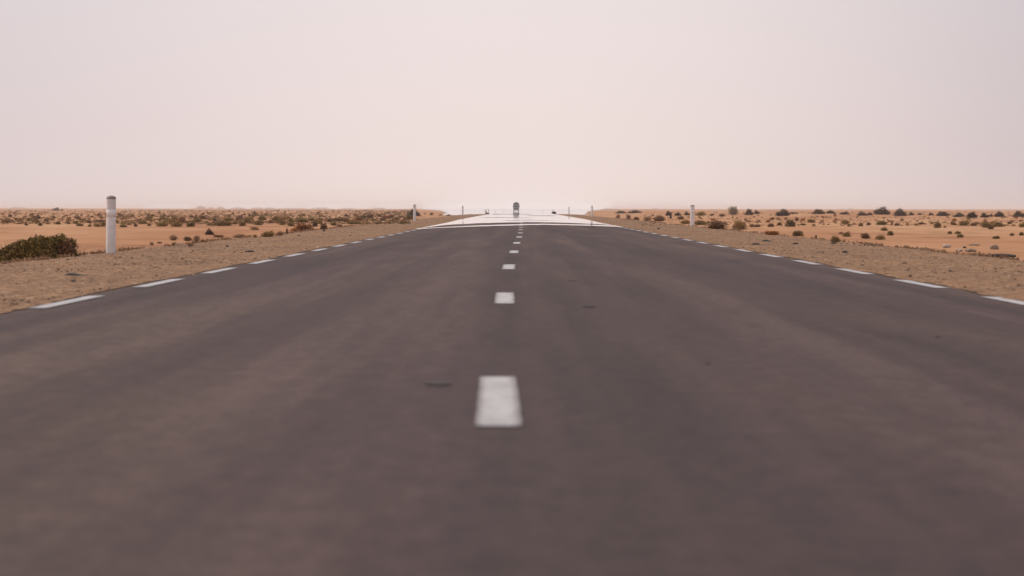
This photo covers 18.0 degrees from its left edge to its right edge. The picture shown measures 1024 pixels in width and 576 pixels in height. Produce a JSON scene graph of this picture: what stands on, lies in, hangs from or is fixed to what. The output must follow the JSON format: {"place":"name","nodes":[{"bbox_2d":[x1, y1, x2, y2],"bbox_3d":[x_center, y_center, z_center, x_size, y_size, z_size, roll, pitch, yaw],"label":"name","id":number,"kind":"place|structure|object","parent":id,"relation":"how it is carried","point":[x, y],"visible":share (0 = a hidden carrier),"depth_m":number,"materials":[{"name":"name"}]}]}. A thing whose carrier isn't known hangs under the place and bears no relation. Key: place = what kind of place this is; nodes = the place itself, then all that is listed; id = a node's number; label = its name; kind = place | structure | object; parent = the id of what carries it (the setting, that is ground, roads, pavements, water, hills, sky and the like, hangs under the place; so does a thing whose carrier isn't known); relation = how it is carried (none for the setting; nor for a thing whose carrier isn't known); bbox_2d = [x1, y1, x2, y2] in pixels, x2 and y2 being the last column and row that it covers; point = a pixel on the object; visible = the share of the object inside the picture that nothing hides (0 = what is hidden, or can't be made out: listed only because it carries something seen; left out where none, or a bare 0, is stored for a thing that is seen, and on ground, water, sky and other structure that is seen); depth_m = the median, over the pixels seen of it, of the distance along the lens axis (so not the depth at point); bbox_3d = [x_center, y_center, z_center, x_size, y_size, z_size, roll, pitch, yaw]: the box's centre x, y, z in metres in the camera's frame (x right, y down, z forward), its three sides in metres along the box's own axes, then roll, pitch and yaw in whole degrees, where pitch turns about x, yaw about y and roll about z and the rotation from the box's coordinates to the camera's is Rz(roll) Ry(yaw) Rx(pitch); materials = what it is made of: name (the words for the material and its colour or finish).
{"place":"outdoors","nodes":[
{"label":"outdoors","id":0,"kind":"place"},
{"bbox_2d":[276,208,306,208],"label":"distant hill","id":1,"kind":"structure","parent":0,"point":[291,208],"depth_m":6882.11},
{"bbox_2d":[0,217,1023,575],"bbox_3d":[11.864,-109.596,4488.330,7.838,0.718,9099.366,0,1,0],"label":"road","id":2,"kind":"structure","parent":0,"point":[694,409],"depth_m":10.55,"materials":[{"name":"grey asphalt"}]},
{"bbox_2d":[29,230,414,307],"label":"edge line","id":3,"kind":"object","parent":2,"relation":"on","point":[91,297],"visible":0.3,"depth_m":30.77,"materials":[{"name":"paint"}]},
{"bbox_2d":[425,382,451,384],"bbox_3d":[-0.286,0.370,12.556,0.113,0.001,0.237,0,1,0],"label":"oil stain","id":4,"kind":"object","parent":2,"relation":"on","point":[436,383],"visible":1,"depth_m":12.54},
{"bbox_2d":[475,222,522,425],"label":"line","id":5,"kind":"object","parent":2,"relation":"on","point":[498,402],"visible":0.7,"depth_m":11.48,"materials":[{"name":"paint"}]},
{"bbox_2d":[513,202,519,210],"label":"truck","id":6,"kind":"object","parent":2,"relation":"on","point":[516,206],"visible":0.91,"depth_m":1299.60,"materials":[{"name":"grey paint"}]},
{"bbox_2d":[622,227,1023,304],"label":"edge line","id":7,"kind":"object","parent":2,"relation":"on","point":[937,286],"visible":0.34,"depth_m":32.61,"materials":[{"name":"paint"}]},
{"bbox_2d":[0,208,1023,260],"bbox_3d":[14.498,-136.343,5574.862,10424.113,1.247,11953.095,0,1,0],"label":"desert ground","id":8,"kind":"structure","parent":0,"point":[927,235],"depth_m":233.36,"materials":[{"name":"sand"}]},
{"bbox_2d":[0,233,85,262],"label":"bush","id":9,"kind":"object","parent":8,"relation":"on","point":[55,246],"visible":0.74,"depth_m":55.77,"materials":[{"name":"green plant"}]},
{"bbox_2d":[156,222,168,226],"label":"shrub","id":10,"kind":"object","parent":8,"relation":"on","point":[158,224],"visible":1,"depth_m":239.48,"materials":[{"name":"green plant"}]},
{"bbox_2d":[168,234,178,239],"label":"shrub","id":11,"kind":"object","parent":8,"relation":"on","point":[172,237],"visible":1,"depth_m":127.73,"materials":[{"name":"plant"}]},
{"bbox_2d":[170,220,181,226],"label":"shrub","id":12,"kind":"object","parent":8,"relation":"on","point":[176,224],"visible":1,"depth_m":238.85,"materials":[{"name":"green plant"}]},
{"bbox_2d":[187,221,195,226],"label":"shrub","id":13,"kind":"object","parent":8,"relation":"on","point":[192,224],"visible":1,"depth_m":238.49,"materials":[{"name":"green plant"}]},
{"bbox_2d":[205,229,213,234],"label":"shrub","id":14,"kind":"object","parent":8,"relation":"on","point":[209,232],"visible":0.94,"depth_m":157.38,"materials":[{"name":"plant"}]},
{"bbox_2d":[211,220,227,225],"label":"shrub","id":15,"kind":"object","parent":8,"relation":"on","point":[218,223],"visible":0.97,"depth_m":245.27,"materials":[{"name":"green plant"}]},
{"bbox_2d":[232,234,245,237],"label":"shrub","id":16,"kind":"object","parent":8,"relation":"on","point":[240,236],"visible":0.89,"depth_m":139.83,"materials":[{"name":"plant"}]},
{"bbox_2d":[239,221,246,225],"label":"shrub","id":17,"kind":"object","parent":8,"relation":"on","point":[242,223],"visible":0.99,"depth_m":243.02,"materials":[{"name":"green plant"}]},
{"bbox_2d":[0,214,486,308],"bbox_3d":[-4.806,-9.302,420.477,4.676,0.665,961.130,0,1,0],"label":"gravel shoulder","id":18,"kind":"object","parent":8,"relation":"on","point":[36,288],"visible":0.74,"depth_m":47.71},
{"bbox_2d":[65,273,85,275],"bbox_3d":[-4.991,-0.156,36.986,0.242,0.034,0.136,0,1,0],"label":"tyre scrap","id":19,"kind":"object","parent":18,"relation":"on","point":[75,274],"visible":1,"depth_m":36.96,"materials":[{"name":"rubber"}]},
{"bbox_2d":[106,196,115,252],"bbox_3d":[-7.482,-1.118,60.309,0.188,1.217,0.188,1,2,0],"label":"marker post","id":20,"kind":"object","parent":18,"relation":"on","point":[110,224],"visible":0.84,"depth_m":60.23,"materials":[{"name":"white plastic"}]},
{"bbox_2d":[0,225,432,312],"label":"sand drift","id":21,"kind":"object","parent":18,"relation":"on","point":[24,306],"visible":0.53,"depth_m":30.89,"materials":[{"name":"beige sand"}]},
{"bbox_2d":[260,230,274,236],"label":"shrub","id":22,"kind":"object","parent":18,"relation":"on","point":[269,234],"visible":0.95,"depth_m":91.78,"materials":[{"name":"green plant"}]},
{"bbox_2d":[275,231,283,235],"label":"shrub","id":23,"kind":"object","parent":18,"relation":"on","point":[279,233],"visible":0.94,"depth_m":96.03,"materials":[{"name":"plant"}]},
{"bbox_2d":[319,223,326,229],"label":"shrub","id":24,"kind":"object","parent":18,"relation":"on","point":[323,226],"visible":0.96,"depth_m":124.55,"materials":[{"name":"brown plant"}]},
{"bbox_2d":[413,204,415,220],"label":"marker post","id":25,"kind":"object","parent":18,"relation":"on","point":[414,212],"visible":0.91,"depth_m":212.89,"materials":[{"name":"white plastic"}]},
{"bbox_2d":[249,226,259,229],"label":"shrub","id":26,"kind":"object","parent":8,"relation":"on","point":[253,228],"visible":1,"depth_m":182.78,"materials":[{"name":"plant"}]},
{"bbox_2d":[254,219,264,224],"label":"shrub","id":27,"kind":"object","parent":8,"relation":"on","point":[257,222],"visible":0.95,"depth_m":249.11,"materials":[{"name":"green plant"}]},
{"bbox_2d":[277,219,285,224],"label":"shrub","id":28,"kind":"object","parent":8,"relation":"on","point":[281,222],"visible":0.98,"depth_m":252.79,"materials":[{"name":"green plant"}]},
{"bbox_2d":[292,217,308,221],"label":"shrub","id":29,"kind":"object","parent":8,"relation":"on","point":[304,219],"visible":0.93,"depth_m":291.41,"materials":[{"name":"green plant"}]},
{"bbox_2d":[294,223,314,231],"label":"shrub","id":30,"kind":"object","parent":8,"relation":"on","point":[302,227],"visible":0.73,"depth_m":176.07,"materials":[{"name":"orange plant"}]},
{"bbox_2d":[346,219,359,223],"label":"shrub","id":31,"kind":"object","parent":8,"relation":"on","point":[351,222],"visible":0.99,"depth_m":270.40,"materials":[{"name":"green plant"}]},
{"bbox_2d":[144,208,620,228],"bbox_3d":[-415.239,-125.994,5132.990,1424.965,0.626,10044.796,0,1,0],"label":"mirage","id":32,"kind":"object","parent":8,"relation":"on","point":[534,215],"visible":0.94,"depth_m":265.79,"materials":[{"name":"mirror"}]},
{"bbox_2d":[406,209,420,215],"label":"shrub","id":33,"kind":"object","parent":8,"relation":"on","point":[411,212],"visible":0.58,"depth_m":548.22,"materials":[{"name":"green plant"}]},
{"bbox_2d":[0,219,1023,313],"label":"loose gravel","id":34,"kind":"structure","parent":8,"relation":"on","point":[255,258],"depth_m":48.61,"materials":[{"name":"brown gravel"}]},
{"bbox_2d":[0,210,1023,225],"bbox_3d":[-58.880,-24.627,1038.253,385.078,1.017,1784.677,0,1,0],"label":"scrub","id":35,"kind":"object","parent":8,"relation":"on","point":[291,215],"visible":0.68,"depth_m":389.62,"materials":[{"name":"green plant"}]},
{"bbox_2d":[0,218,1023,263],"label":"dry stubble","id":36,"kind":"object","parent":8,"relation":"on","point":[35,258],"visible":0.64,"depth_m":65.51,"materials":[{"name":"brown plant"}]},
{"bbox_2d":[643,216,652,220],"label":"shrub","id":37,"kind":"object","parent":8,"relation":"on","point":[647,218],"visible":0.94,"depth_m":353.98,"materials":[{"name":"plant"}]},
{"bbox_2d":[653,215,665,220],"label":"shrub","id":38,"kind":"object","parent":8,"relation":"on","point":[659,218],"visible":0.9,"depth_m":333.93,"materials":[{"name":"brown plant"}]},
{"bbox_2d":[680,219,689,223],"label":"shrub","id":39,"kind":"object","parent":8,"relation":"on","point":[684,221],"visible":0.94,"depth_m":268.76,"materials":[{"name":"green plant"}]},
{"bbox_2d":[690,205,694,225],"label":"marker post","id":40,"kind":"object","parent":8,"relation":"on","point":[692,215],"visible":0.84,"depth_m":159.84,"materials":[{"name":"white plastic"}]},
{"bbox_2d":[694,219,706,224],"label":"shrub","id":41,"kind":"object","parent":8,"relation":"on","point":[697,222],"visible":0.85,"depth_m":244.98,"materials":[{"name":"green plant"}]},
{"bbox_2d":[695,211,706,215],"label":"shrub","id":42,"kind":"object","parent":8,"relation":"on","point":[701,213],"visible":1,"depth_m":484.01,"materials":[{"name":"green plant"}]},
{"bbox_2d":[726,205,738,214],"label":"shrub","id":43,"kind":"object","parent":8,"relation":"on","point":[732,210],"visible":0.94,"depth_m":564.85,"materials":[{"name":"grey plant"}]},
{"bbox_2d":[733,219,747,229],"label":"shrub","id":44,"kind":"object","parent":8,"relation":"on","point":[740,226],"visible":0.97,"depth_m":198.97,"materials":[{"name":"green plant"}]},
{"bbox_2d":[744,208,753,214],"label":"shrub","id":45,"kind":"object","parent":8,"relation":"on","point":[748,212],"visible":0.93,"depth_m":563.22,"materials":[{"name":"green plant"}]},
{"bbox_2d":[775,209,789,215],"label":"shrub","id":46,"kind":"object","parent":8,"relation":"on","point":[782,212],"visible":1,"depth_m":492.43,"materials":[{"name":"green plant"}]},
{"bbox_2d":[557,214,1023,298],"bbox_3d":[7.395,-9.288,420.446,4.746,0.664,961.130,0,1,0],"label":"gravel shoulder","id":47,"kind":"object","parent":8,"relation":"on","point":[963,280],"visible":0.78,"depth_m":52.56},
{"bbox_2d":[705,220,727,229],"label":"shrub","id":48,"kind":"object","parent":47,"relation":"on","point":[716,225],"visible":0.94,"depth_m":131.11,"materials":[{"name":"brown plant"}]},
{"bbox_2d":[764,230,778,234],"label":"shrub","id":49,"kind":"object","parent":47,"relation":"on","point":[771,232],"visible":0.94,"depth_m":102.58,"materials":[{"name":"orange plant"}]},
{"bbox_2d":[604,223,1023,300],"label":"sand drift","id":50,"kind":"object","parent":47,"relation":"on","point":[993,294],"visible":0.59,"depth_m":34.96,"materials":[{"name":"beige sand"}]},
{"bbox_2d":[831,234,839,241],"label":"shrub","id":51,"kind":"object","parent":47,"relation":"on","point":[835,239],"visible":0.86,"depth_m":79.88,"materials":[{"name":"green plant"}]},
{"bbox_2d":[785,220,795,226],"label":"shrub","id":52,"kind":"object","parent":8,"relation":"on","point":[791,223],"visible":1,"depth_m":236.03,"materials":[{"name":"green plant"}]},
{"bbox_2d":[791,230,803,235],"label":"shrub","id":53,"kind":"object","parent":8,"relation":"on","point":[796,233],"visible":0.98,"depth_m":150.76,"materials":[{"name":"green plant"}]},
{"bbox_2d":[811,209,824,213],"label":"shrub","id":54,"kind":"object","parent":8,"relation":"on","point":[816,211],"visible":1,"depth_m":558.77,"materials":[{"name":"green plant"}]},
{"bbox_2d":[840,219,849,223],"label":"shrub","id":55,"kind":"object","parent":8,"relation":"on","point":[844,221],"visible":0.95,"depth_m":275.75,"materials":[{"name":"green plant"}]},
{"bbox_2d":[841,231,851,236],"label":"shrub","id":56,"kind":"object","parent":8,"relation":"on","point":[845,234],"visible":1,"depth_m":147.31,"materials":[{"name":"green plant"}]},
{"bbox_2d":[860,233,870,238],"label":"shrub","id":57,"kind":"object","parent":8,"relation":"on","point":[865,236],"visible":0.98,"depth_m":143.41,"materials":[{"name":"brown plant"}]},
{"bbox_2d":[874,234,885,239],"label":"shrub","id":58,"kind":"object","parent":8,"relation":"on","point":[880,237],"visible":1,"depth_m":141.68,"materials":[{"name":"green plant"}]},
{"bbox_2d":[873,206,889,214],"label":"shrub","id":59,"kind":"object","parent":8,"relation":"on","point":[885,211],"visible":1,"depth_m":557.34,"materials":[{"name":"green plant"}]},
{"bbox_2d":[875,220,887,224],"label":"shrub","id":60,"kind":"object","parent":8,"relation":"on","point":[882,222],"visible":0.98,"depth_m":257.78,"materials":[{"name":"green plant"}]},
{"bbox_2d":[892,208,907,215],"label":"shrub","id":61,"kind":"object","parent":8,"relation":"on","point":[899,213],"visible":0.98,"depth_m":544.12,"materials":[{"name":"green plant"}]},
{"bbox_2d":[934,221,941,227],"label":"shrub","id":62,"kind":"object","parent":8,"relation":"on","point":[937,224],"visible":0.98,"depth_m":229.35,"materials":[{"name":"green plant"}]},
{"bbox_2d":[935,211,949,215],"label":"shrub","id":63,"kind":"object","parent":8,"relation":"on","point":[942,213],"visible":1,"depth_m":542.43,"materials":[{"name":"green plant"}]},
{"bbox_2d":[942,244,950,247],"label":"rock","id":64,"kind":"object","parent":8,"relation":"on","point":[946,246],"visible":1,"depth_m":108.06,"materials":[{"name":"stone"}]},
{"bbox_2d":[953,213,965,216],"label":"shrub","id":65,"kind":"object","parent":8,"relation":"on","point":[959,215],"visible":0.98,"depth_m":486.92,"materials":[{"name":"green plant"}]},
{"bbox_2d":[958,220,969,225],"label":"shrub","id":66,"kind":"object","parent":8,"relation":"on","point":[964,223],"visible":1,"depth_m":270.38,"materials":[{"name":"green plant"}]},
{"bbox_2d":[965,248,976,251],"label":"rock","id":67,"kind":"object","parent":8,"relation":"on","point":[971,250],"visible":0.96,"depth_m":95.59,"materials":[{"name":"stone"}]},
{"bbox_2d":[966,211,977,217],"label":"shrub","id":68,"kind":"object","parent":8,"relation":"on","point":[972,215],"visible":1,"depth_m":360.48,"materials":[{"name":"green plant"}]},
{"bbox_2d":[980,213,988,217],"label":"shrub","id":69,"kind":"object","parent":8,"relation":"on","point":[984,215],"visible":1,"depth_m":359.85,"materials":[{"name":"green plant"}]},
{"bbox_2d":[980,222,991,227],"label":"shrub","id":70,"kind":"object","parent":8,"relation":"on","point":[985,224],"visible":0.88,"depth_m":227.19,"materials":[{"name":"green plant"}]},
{"bbox_2d":[990,245,998,248],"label":"rock","id":71,"kind":"object","parent":8,"relation":"on","point":[994,247],"visible":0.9,"depth_m":106.09,"materials":[{"name":"stone"}]},
{"bbox_2d":[991,221,1002,226],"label":"shrub","id":72,"kind":"object","parent":8,"relation":"on","point":[995,223],"visible":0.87,"depth_m":248.32,"materials":[{"name":"green plant"}]},
{"bbox_2d":[994,211,1004,216],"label":"shrub","id":73,"kind":"object","parent":8,"relation":"on","point":[999,214],"visible":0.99,"depth_m":469.44,"materials":[{"name":"green plant"}]},
{"bbox_2d":[1011,210,1023,216],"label":"shrub","id":74,"kind":"object","parent":8,"relation":"on","point":[1018,214],"visible":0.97,"depth_m":465.93,"materials":[{"name":"green plant"}]},
{"bbox_2d":[0,0,1023,208],"label":"sky","id":75,"kind":"structure","parent":0,"point":[357,104],"materials":[{"name":"white"}]},
{"bbox_2d":[990,254,1015,256],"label":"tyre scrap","id":76,"kind":"object","parent":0,"point":[1010,255],"visible":0.49,"depth_m":89.10,"materials":[{"name":"rubber"}]}
]}

